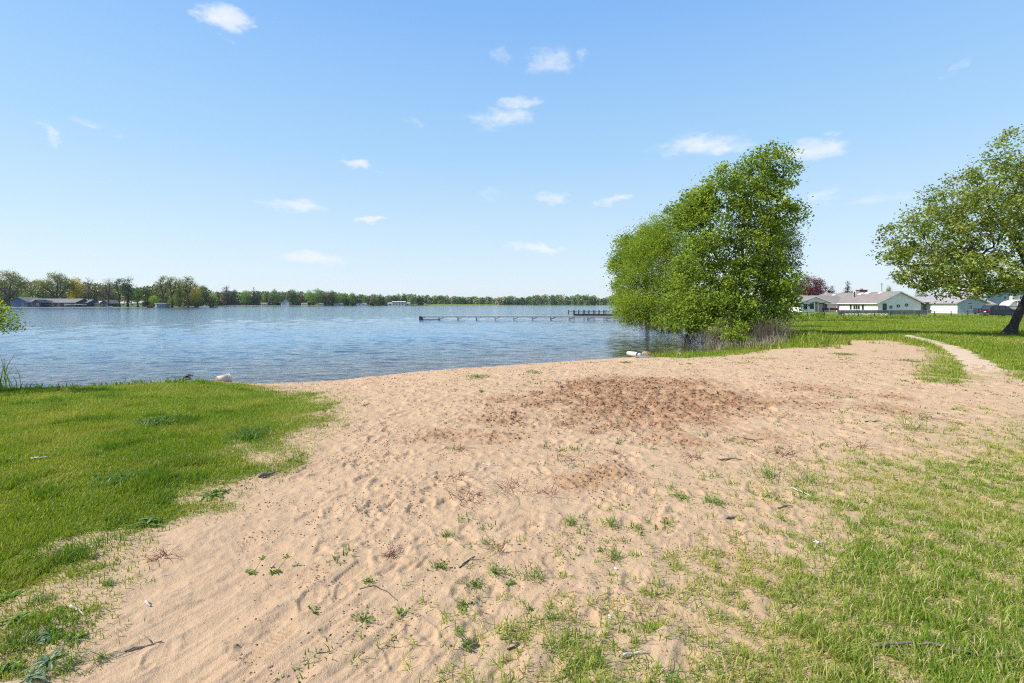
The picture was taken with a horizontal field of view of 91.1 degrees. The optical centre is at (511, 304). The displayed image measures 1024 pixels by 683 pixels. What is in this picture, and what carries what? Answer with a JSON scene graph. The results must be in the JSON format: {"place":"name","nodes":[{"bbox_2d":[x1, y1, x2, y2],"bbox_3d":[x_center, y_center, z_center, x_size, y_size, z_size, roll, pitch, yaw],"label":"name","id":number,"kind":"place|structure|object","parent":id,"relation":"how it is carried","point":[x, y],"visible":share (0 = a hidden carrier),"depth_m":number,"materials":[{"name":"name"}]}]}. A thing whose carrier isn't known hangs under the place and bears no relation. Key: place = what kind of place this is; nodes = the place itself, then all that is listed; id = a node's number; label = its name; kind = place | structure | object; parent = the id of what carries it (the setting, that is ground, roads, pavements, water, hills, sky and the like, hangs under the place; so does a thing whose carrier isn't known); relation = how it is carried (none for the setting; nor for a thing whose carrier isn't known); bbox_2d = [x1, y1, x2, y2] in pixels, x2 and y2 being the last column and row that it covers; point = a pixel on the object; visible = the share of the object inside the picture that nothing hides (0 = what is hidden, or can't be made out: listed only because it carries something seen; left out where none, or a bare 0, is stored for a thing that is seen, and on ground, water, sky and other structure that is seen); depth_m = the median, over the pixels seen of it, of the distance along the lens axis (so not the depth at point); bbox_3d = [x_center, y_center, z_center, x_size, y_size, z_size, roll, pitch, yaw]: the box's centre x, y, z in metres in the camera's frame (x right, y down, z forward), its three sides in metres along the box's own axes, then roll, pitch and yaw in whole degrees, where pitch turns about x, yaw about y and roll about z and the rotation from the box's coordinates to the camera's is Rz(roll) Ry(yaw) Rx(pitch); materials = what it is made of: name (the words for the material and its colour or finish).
{"place":"outdoors","nodes":[
{"label":"outdoors","id":0,"kind":"place"},
{"bbox_2d":[0,378,371,682],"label":"lawn grass","id":1,"kind":"structure","parent":0,"point":[38,501],"depth_m":5.53,"materials":[{"name":"plant"}]},
{"bbox_2d":[0,305,714,387],"bbox_3d":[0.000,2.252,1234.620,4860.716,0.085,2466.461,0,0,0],"label":"water","id":2,"kind":"structure","parent":0,"point":[137,333],"depth_m":35.80,"materials":[{"name":"liquid"}]},
{"bbox_2d":[419,316,645,320],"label":"pier","id":3,"kind":"structure","parent":2,"relation":"in","point":[513,317],"depth_m":71.38,"materials":[{"name":"wood"}]},
{"bbox_2d":[573,310,614,315],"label":"mooring dock","id":4,"kind":"object","parent":2,"relation":"in","point":[593,314],"visible":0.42,"depth_m":96.25,"materials":[{"name":"paint"}]},
{"bbox_2d":[0,297,1023,682],"bbox_3d":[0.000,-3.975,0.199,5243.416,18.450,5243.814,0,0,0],"label":"ground","id":5,"kind":"structure","parent":0,"point":[206,621],"depth_m":4.29,"materials":[{"name":"sand"}]},
{"bbox_2d":[0,589,22,600],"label":"broadleaf weed","id":6,"kind":"object","parent":5,"relation":"on","point":[7,596],"visible":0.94,"depth_m":3.07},
{"bbox_2d":[0,656,23,674],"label":"broadleaf weed","id":7,"kind":"object","parent":5,"relation":"on","point":[4,668],"visible":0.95,"depth_m":2.48,"materials":[{"name":"plant"}]},
{"bbox_2d":[0,268,30,306],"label":"deciduous tree","id":8,"kind":"object","parent":5,"relation":"on","point":[13,279],"visible":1,"depth_m":321.78,"materials":[{"name":"green plant"}]},
{"bbox_2d":[0,348,33,388],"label":"tall reeds","id":9,"kind":"object","parent":5,"relation":"on","point":[5,374],"visible":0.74,"depth_m":11.12,"materials":[{"name":"plant"}]},
{"bbox_2d":[0,298,35,335],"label":"young tree","id":10,"kind":"object","parent":5,"relation":"on","point":[4,326],"visible":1,"depth_m":10.26,"materials":[{"name":"green plant"}]},
{"bbox_2d":[0,608,39,627],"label":"broadleaf weed","id":11,"kind":"object","parent":5,"relation":"on","point":[19,616],"visible":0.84,"depth_m":2.86,"materials":[{"name":"plant"}]},
{"bbox_2d":[0,625,45,654],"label":"grass tuft","id":12,"kind":"object","parent":5,"relation":"on","point":[17,644],"visible":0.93,"depth_m":2.64,"materials":[{"name":"plant"}]},
{"bbox_2d":[10,297,38,306],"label":"lake house","id":13,"kind":"structure","parent":5,"relation":"on","point":[18,301],"depth_m":330.00,"materials":[{"name":"blue"}]},
{"bbox_2d":[15,664,47,682],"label":"broadleaf weed","id":14,"kind":"object","parent":5,"relation":"on","point":[28,678],"visible":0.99,"depth_m":2.41,"materials":[{"name":"plant"}]},
{"bbox_2d":[16,586,53,608],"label":"grass tuft","id":15,"kind":"object","parent":5,"relation":"on","point":[34,598],"visible":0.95,"depth_m":3.02,"materials":[{"name":"plant"}]},
{"bbox_2d":[21,647,66,678],"bbox_3d":[-2.324,1.784,2.514,0.163,0.027,0.216,0,0,0],"label":"broadleaf weed","id":16,"kind":"object","parent":5,"relation":"on","point":[44,660],"visible":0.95,"depth_m":2.51,"materials":[{"name":"plant"}]},
{"bbox_2d":[22,626,66,646],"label":"broadleaf weed","id":17,"kind":"object","parent":5,"relation":"on","point":[44,639],"visible":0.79,"depth_m":2.69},
{"bbox_2d":[33,271,77,298],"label":"deciduous tree","id":18,"kind":"object","parent":5,"relation":"on","point":[61,279],"visible":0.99,"depth_m":337.72,"materials":[{"name":"green plant"}]},
{"bbox_2d":[25,299,85,306],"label":"lake house","id":19,"kind":"structure","parent":5,"relation":"on","point":[46,303],"depth_m":326.00,"materials":[{"name":"grey"}]},
{"bbox_2d":[43,651,88,673],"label":"grass tuft","id":20,"kind":"object","parent":5,"relation":"on","point":[66,664],"visible":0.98,"depth_m":2.49,"materials":[{"name":"plant"}]},
{"bbox_2d":[65,276,84,298],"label":"deciduous tree","id":21,"kind":"object","parent":5,"relation":"on","point":[73,294],"visible":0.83,"depth_m":343.92,"materials":[{"name":"green plant"}]},
{"bbox_2d":[62,630,89,648],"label":"broadleaf weed","id":22,"kind":"object","parent":5,"relation":"on","point":[73,636],"visible":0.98,"depth_m":2.69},
{"bbox_2d":[82,299,98,306],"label":"lake house","id":23,"kind":"structure","parent":5,"relation":"on","point":[90,302],"depth_m":333.57,"materials":[{"name":"grey"}]},
{"bbox_2d":[1,376,197,387],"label":"bank weeds","id":24,"kind":"object","parent":5,"relation":"on","point":[141,382],"visible":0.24,"depth_m":11.39,"materials":[{"name":"plant"}]},
{"bbox_2d":[90,649,111,662],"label":"grass tuft","id":25,"kind":"object","parent":5,"relation":"on","point":[100,654],"visible":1,"depth_m":2.55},
{"bbox_2d":[96,278,115,305],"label":"deciduous tree","id":26,"kind":"object","parent":5,"relation":"on","point":[109,291],"visible":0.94,"depth_m":325.55,"materials":[{"name":"green plant"}]},
{"bbox_2d":[65,467,148,488],"bbox_3d":[-4.030,1.761,5.025,0.783,0.091,0.496,0,0,-36],"label":"broadleaf weed","id":27,"kind":"object","parent":5,"relation":"on","point":[109,479],"visible":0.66,"depth_m":5.06,"materials":[{"name":"plant"}]},
{"bbox_2d":[0,280,217,306],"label":"hillside wood","id":28,"kind":"object","parent":5,"relation":"on","point":[148,291],"visible":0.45,"depth_m":352.56,"materials":[{"name":"green plant"}]},
{"bbox_2d":[99,300,120,306],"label":"lake cottage","id":29,"kind":"structure","parent":5,"relation":"on","point":[113,303],"depth_m":330.07,"materials":[{"name":"grey"}]},
{"bbox_2d":[98,575,123,587],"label":"grass tuft","id":30,"kind":"object","parent":5,"relation":"on","point":[107,582],"visible":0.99,"depth_m":3.22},
{"bbox_2d":[110,278,126,306],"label":"deciduous tree","id":31,"kind":"object","parent":5,"relation":"on","point":[117,284],"visible":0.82,"depth_m":326.42,"materials":[{"name":"green plant"}]},
{"bbox_2d":[116,276,135,306],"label":"deciduous tree","id":32,"kind":"object","parent":5,"relation":"on","point":[127,289],"visible":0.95,"depth_m":325.44,"materials":[{"name":"green plant"}]},
{"bbox_2d":[120,300,149,306],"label":"lake cottage","id":33,"kind":"structure","parent":5,"relation":"on","point":[130,305],"depth_m":345.00,"materials":[{"name":"white"}]},
{"bbox_2d":[131,286,144,306],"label":"deciduous tree","id":34,"kind":"object","parent":5,"relation":"on","point":[137,295],"visible":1,"depth_m":324.57,"materials":[{"name":"green plant"}]},
{"bbox_2d":[116,635,161,657],"bbox_3d":[-1.945,1.803,2.648,0.158,0.021,0.175,0,0,0],"label":"stick","id":35,"kind":"object","parent":5,"relation":"on","point":[131,649],"visible":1,"depth_m":2.64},
{"bbox_2d":[124,516,167,527],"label":"broadleaf weed","id":36,"kind":"object","parent":5,"relation":"on","point":[147,519],"visible":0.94,"depth_m":4.08,"materials":[{"name":"plant"}]},
{"bbox_2d":[148,295,159,305],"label":"deciduous tree","id":37,"kind":"object","parent":5,"relation":"on","point":[153,299],"visible":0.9,"depth_m":331.47,"materials":[{"name":"green plant"}]},
{"bbox_2d":[131,547,178,564],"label":"dried weed","id":38,"kind":"object","parent":5,"relation":"on","point":[165,554],"visible":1,"depth_m":3.54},
{"bbox_2d":[125,414,192,426],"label":"broadleaf weed","id":39,"kind":"object","parent":5,"relation":"on","point":[156,420],"visible":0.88,"depth_m":7.54,"materials":[{"name":"plant"}]},
{"bbox_2d":[154,303,170,307],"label":"boathouse","id":40,"kind":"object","parent":5,"relation":"on","point":[162,305],"visible":0.95,"depth_m":318.50,"materials":[{"name":"white paint"}]},
{"bbox_2d":[153,275,172,302],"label":"deciduous tree","id":41,"kind":"object","parent":5,"relation":"on","point":[164,291],"visible":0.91,"depth_m":322.55,"materials":[{"name":"green plant"}]},
{"bbox_2d":[164,276,179,307],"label":"deciduous tree","id":42,"kind":"object","parent":5,"relation":"on","point":[176,286],"visible":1,"depth_m":321.75,"materials":[{"name":"green plant"}]},
{"bbox_2d":[173,277,185,306],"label":"deciduous tree","id":43,"kind":"object","parent":5,"relation":"on","point":[179,292],"visible":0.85,"depth_m":327.27,"materials":[{"name":"green plant"}]},
{"bbox_2d":[181,275,197,307],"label":"deciduous tree","id":44,"kind":"object","parent":5,"relation":"on","point":[186,284],"visible":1,"depth_m":321.74,"materials":[{"name":"green plant"}]},
{"bbox_2d":[186,283,203,307],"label":"deciduous tree","id":45,"kind":"object","parent":5,"relation":"on","point":[196,293],"visible":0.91,"depth_m":325.37,"materials":[{"name":"green plant"}]},
{"bbox_2d":[199,285,209,305],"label":"deciduous tree","id":46,"kind":"object","parent":5,"relation":"on","point":[204,295],"visible":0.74,"depth_m":336.72,"materials":[{"name":"green plant"}]},
{"bbox_2d":[191,486,228,502],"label":"broadleaf weed","id":47,"kind":"object","parent":5,"relation":"on","point":[215,491],"visible":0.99,"depth_m":4.69,"materials":[{"name":"plant"}]},
{"bbox_2d":[215,373,231,382],"bbox_3d":[-7.201,1.877,12.536,0.260,0.263,0.313,0,0,40],"label":"rock","id":48,"kind":"object","parent":5,"relation":"on","point":[226,378],"visible":0.66,"depth_m":12.48,"materials":[{"name":"white stone"}]},
{"bbox_2d":[240,290,252,304],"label":"deciduous tree","id":49,"kind":"object","parent":5,"relation":"on","point":[246,296],"visible":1,"depth_m":643.73,"materials":[{"name":"green plant"}]},
{"bbox_2d":[221,424,275,443],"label":"broadleaf weed","id":50,"kind":"object","parent":5,"relation":"on","point":[249,434],"visible":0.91,"depth_m":6.78,"materials":[{"name":"plant"}]},
{"bbox_2d":[245,555,265,574],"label":"weed sprig","id":51,"kind":"object","parent":5,"relation":"on","point":[247,571],"visible":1,"depth_m":3.38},
{"bbox_2d":[287,290,296,304],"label":"deciduous tree","id":52,"kind":"object","parent":5,"relation":"on","point":[293,295],"visible":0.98,"depth_m":653.73,"materials":[{"name":"green plant"}]},
{"bbox_2d":[311,288,324,303],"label":"deciduous tree","id":53,"kind":"object","parent":5,"relation":"on","point":[317,295],"visible":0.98,"depth_m":657.81,"materials":[{"name":"green plant"}]},
{"bbox_2d":[348,292,356,305],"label":"deciduous tree","id":54,"kind":"object","parent":5,"relation":"on","point":[352,300],"visible":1,"depth_m":680.85,"materials":[{"name":"green plant"}]},
{"bbox_2d":[350,603,375,624],"bbox_3d":[-0.852,1.776,2.870,0.145,0.035,0.173,0,0,-16],"label":"clover patch","id":55,"kind":"object","parent":5,"relation":"on","point":[362,619],"visible":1,"depth_m":2.85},
{"bbox_2d":[388,301,410,305],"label":"lake villa","id":56,"kind":"object","parent":5,"relation":"on","point":[399,303],"visible":1,"depth_m":690.00,"materials":[{"name":"white paint"}]},
{"bbox_2d":[214,290,654,305],"bbox_3d":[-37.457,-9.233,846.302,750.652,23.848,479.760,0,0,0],"label":"distant wood","id":57,"kind":"object","parent":5,"relation":"on","point":[543,299],"visible":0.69,"depth_m":974.37,"materials":[{"name":"green plant"}]},
{"bbox_2d":[452,625,473,650],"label":"weed sprig","id":58,"kind":"object","parent":5,"relation":"on","point":[463,643],"visible":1,"depth_m":2.66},
{"bbox_2d":[439,479,492,503],"bbox_3d":[-0.372,1.747,4.654,0.508,0.096,0.785,0,0,-35],"label":"dried weed","id":59,"kind":"object","parent":5,"relation":"on","point":[469,491],"visible":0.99,"depth_m":4.67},
{"bbox_2d":[455,590,477,612],"bbox_3d":[-0.273,1.786,3.025,0.124,0.038,0.190,0,0,25],"label":"clover patch","id":60,"kind":"object","parent":5,"relation":"on","point":[463,602],"visible":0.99,"depth_m":3.01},
{"bbox_2d":[459,576,487,593],"bbox_3d":[-0.252,1.787,3.211,0.198,0.036,0.184,0,0,-45],"label":"clover patch","id":61,"kind":"object","parent":5,"relation":"on","point":[474,583],"visible":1,"depth_m":3.22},
{"bbox_2d":[486,560,510,580],"bbox_3d":[-0.092,1.769,3.344,0.174,0.036,0.204,0,0,-19],"label":"clover patch","id":62,"kind":"object","parent":5,"relation":"on","point":[495,571],"visible":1,"depth_m":3.34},
{"bbox_2d":[481,536,522,554],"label":"dried weed","id":63,"kind":"object","parent":5,"relation":"on","point":[498,546],"visible":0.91,"depth_m":3.72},
{"bbox_2d":[474,471,551,503],"bbox_3d":[-0.007,1.750,4.779,0.702,0.125,1.068,0,0,12],"label":"dried weed","id":64,"kind":"object","parent":5,"relation":"on","point":[510,484],"visible":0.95,"depth_m":4.94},
{"bbox_2d":[514,560,556,583],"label":"grass tuft","id":65,"kind":"object","parent":5,"relation":"on","point":[538,574],"visible":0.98,"depth_m":3.32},
{"bbox_2d":[539,607,570,625],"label":"grass tuft","id":66,"kind":"object","parent":5,"relation":"on","point":[553,617],"visible":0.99,"depth_m":2.83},
{"bbox_2d":[556,514,578,526],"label":"grass tuft","id":67,"kind":"object","parent":5,"relation":"on","point":[567,520],"visible":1,"depth_m":4.12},
{"bbox_2d":[597,513,620,527],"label":"grass tuft","id":68,"kind":"object","parent":5,"relation":"on","point":[611,522],"visible":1,"depth_m":4.11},
{"bbox_2d":[601,547,627,562],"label":"grass tuft","id":69,"kind":"object","parent":5,"relation":"on","point":[615,554],"visible":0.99,"depth_m":3.57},
{"bbox_2d":[236,357,1023,682],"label":"sand litter","id":70,"kind":"object","parent":5,"relation":"on","point":[608,453],"visible":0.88,"depth_m":7.38,"materials":[{"name":"brown plant"}]},
{"bbox_2d":[600,220,672,324],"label":"broadleaf tree","id":71,"kind":"object","parent":5,"relation":"on","point":[611,262],"visible":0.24,"depth_m":53.64,"materials":[{"name":"green plant"}]},
{"bbox_2d":[273,357,1018,682],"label":"seedlings","id":72,"kind":"object","parent":5,"relation":"on","point":[482,528],"visible":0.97,"depth_m":5.24,"materials":[{"name":"plant"}]},
{"bbox_2d":[606,183,719,335],"bbox_3d":[11.352,-3.554,39.338,8.047,12.386,9.061,0,0,44],"label":"willow tree","id":73,"kind":"object","parent":5,"relation":"on","point":[629,300],"visible":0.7,"depth_m":39.01,"materials":[{"name":"green plant"}]},
{"bbox_2d":[665,490,692,500],"bbox_3d":[1.584,1.786,4.719,0.290,0.043,0.430,0,0,33],"label":"clover patch","id":74,"kind":"object","parent":5,"relation":"on","point":[680,495],"visible":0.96,"depth_m":4.68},
{"bbox_2d":[679,328,708,343],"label":"twiggy bush","id":75,"kind":"object","parent":5,"relation":"on","point":[692,339],"visible":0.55,"depth_m":29.47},
{"bbox_2d":[663,334,763,352],"bbox_3d":[10.790,1.905,25.949,4.168,0.812,12.862,0,0,31],"label":"green sedge","id":76,"kind":"object","parent":5,"relation":"on","point":[702,346],"visible":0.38,"depth_m":22.52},
{"bbox_2d":[694,325,739,348],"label":"twiggy bush","id":77,"kind":"object","parent":5,"relation":"on","point":[715,337],"visible":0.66,"depth_m":25.35,"materials":[{"name":"plant"}]},
{"bbox_2d":[708,317,727,344],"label":"leafy shrub","id":78,"kind":"object","parent":5,"relation":"on","point":[718,325],"visible":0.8,"depth_m":25.43,"materials":[{"name":"green plant"}]},
{"bbox_2d":[698,495,740,510],"bbox_3d":[1.801,1.777,4.509,0.352,0.037,0.351,0,0,-38],"label":"clover patch","id":79,"kind":"object","parent":5,"relation":"on","point":[710,500],"visible":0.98,"depth_m":4.54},
{"bbox_2d":[668,324,788,350],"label":"dead reeds","id":80,"kind":"object","parent":5,"relation":"on","point":[718,347],"visible":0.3,"depth_m":23.45,"materials":[{"name":"plant"}]},
{"bbox_2d":[654,140,816,341],"bbox_3d":[13.531,-3.827,30.357,9.801,12.729,6.813,0,0,13],"label":"broadleaf tree","id":81,"kind":"object","parent":5,"relation":"on","point":[733,299],"visible":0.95,"depth_m":30.18,"materials":[{"name":"green plant"}]},
{"bbox_2d":[718,320,754,346],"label":"leafy shrub","id":82,"kind":"object","parent":5,"relation":"on","point":[742,338],"visible":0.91,"depth_m":23.49,"materials":[{"name":"green plant"}]},
{"bbox_2d":[729,457,788,482],"bbox_3d":[2.590,1.714,5.254,0.627,0.183,0.728,0,0,38],"label":"grass tuft","id":83,"kind":"object","parent":5,"relation":"on","point":[768,474],"visible":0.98,"depth_m":5.24,"materials":[{"name":"plant"}]},
{"bbox_2d":[748,318,782,343],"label":"twiggy bush","id":84,"kind":"object","parent":5,"relation":"on","point":[762,330],"visible":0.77,"depth_m":25.84,"materials":[{"name":"plant"}]},
{"bbox_2d":[748,225,809,318],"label":"broadleaf tree","id":85,"kind":"object","parent":5,"relation":"on","point":[795,246],"visible":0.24,"depth_m":57.21,"materials":[{"name":"green plant"}]},
{"bbox_2d":[761,315,798,337],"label":"twiggy bush","id":86,"kind":"object","parent":5,"relation":"on","point":[779,329],"visible":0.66,"depth_m":28.24,"materials":[{"name":"plant"}]},
{"bbox_2d":[711,325,852,349],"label":"rank grass","id":87,"kind":"structure","parent":5,"relation":"on","point":[814,334],"depth_m":23.47,"materials":[{"name":"plant"}]},
{"bbox_2d":[564,313,1023,398],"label":"meadow grass","id":88,"kind":"structure","parent":5,"relation":"on","point":[878,328],"depth_m":26.83,"materials":[{"name":"plant"}]},
{"bbox_2d":[796,275,820,294],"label":"purple tree","id":89,"kind":"object","parent":5,"relation":"on","point":[806,286],"visible":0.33,"depth_m":151.14,"materials":[{"name":"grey plant"}]},
{"bbox_2d":[783,463,836,487],"bbox_3d":[3.001,1.719,5.089,0.555,0.154,0.596,0,0,0],"label":"grass tuft","id":90,"kind":"object","parent":5,"relation":"on","point":[807,478],"visible":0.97,"depth_m":5.06,"materials":[{"name":"plant"}]},
{"bbox_2d":[808,277,831,294],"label":"purple tree","id":91,"kind":"object","parent":5,"relation":"on","point":[820,291],"visible":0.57,"depth_m":149.64,"materials":[{"name":"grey plant"}]},
{"bbox_2d":[785,289,929,311],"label":"ranch house","id":92,"kind":"structure","parent":5,"relation":"on","point":[861,299],"depth_m":122.64,"materials":[{"name":"white"}]},
{"bbox_2d":[838,310,927,314],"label":"board fence","id":93,"kind":"object","parent":5,"relation":"on","point":[895,312],"visible":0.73,"depth_m":92.06,"materials":[{"name":"brown wood"}]},
{"bbox_2d":[789,311,1000,317],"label":"chain link fence","id":94,"kind":"object","parent":5,"relation":"on","point":[898,314],"visible":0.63,"depth_m":71.12,"materials":[{"name":"metal"}]},
{"bbox_2d":[791,315,1012,318],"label":"fence weeds","id":95,"kind":"object","parent":5,"relation":"on","point":[884,317],"visible":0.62,"depth_m":67.21,"materials":[{"name":"plant"}]},
{"bbox_2d":[869,410,943,430],"bbox_3d":[5.772,1.677,7.186,1.082,0.277,0.934,0,0,-38],"label":"grass tuft","id":96,"kind":"object","parent":5,"relation":"on","point":[904,425],"visible":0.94,"depth_m":7.26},
{"bbox_2d":[866,124,1023,334],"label":"broad tree","id":97,"kind":"object","parent":5,"relation":"on","point":[972,202],"visible":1,"depth_m":29.18,"materials":[{"name":"green plant"}]},
{"bbox_2d":[871,640,1023,661],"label":"fallen branch","id":98,"kind":"object","parent":5,"relation":"on","point":[904,642],"visible":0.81,"depth_m":2.60,"materials":[{"name":"wood"}]},
{"bbox_2d":[914,296,990,312],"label":"garage house","id":99,"kind":"structure","parent":5,"relation":"on","point":[955,306],"depth_m":109.95,"materials":[{"name":"grey"}]},
{"bbox_2d":[933,304,953,312],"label":"garage door","id":100,"kind":"structure","parent":99,"relation":"in","point":[938,308],"depth_m":111.48,"materials":[{"name":"white"}]},
{"bbox_2d":[952,284,1022,305],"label":"two storey house","id":101,"kind":"structure","parent":5,"relation":"on","point":[996,299],"depth_m":135.00,"materials":[{"name":"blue stone"}]},
{"bbox_2d":[979,305,1014,315],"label":"parked car","id":102,"kind":"object","parent":5,"relation":"on","point":[1001,310],"visible":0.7,"depth_m":78.09,"materials":[{"name":"paint"}]},
{"bbox_2d":[0,0,1023,299],"label":"sky","id":103,"kind":"structure","parent":0,"point":[458,148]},
{"bbox_2d":[343,370,1023,682],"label":"sandy grass","id":104,"kind":"structure","parent":0,"point":[939,673],"depth_m":3.05,"materials":[{"name":"plant"}]},
{"bbox_2d":[906,335,1017,383],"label":"path","id":105,"kind":"structure","parent":0,"point":[969,358],"depth_m":16.50,"materials":[{"name":"sand"}]},
{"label":"driveway","id":106,"kind":"structure","parent":0,"visible":0},
{"bbox_2d":[1000,300,1019,309],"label":"trailer boat","id":107,"kind":"object","parent":106,"relation":"on","point":[1013,306],"visible":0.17,"depth_m":92.21,"materials":[{"name":"white paint"}]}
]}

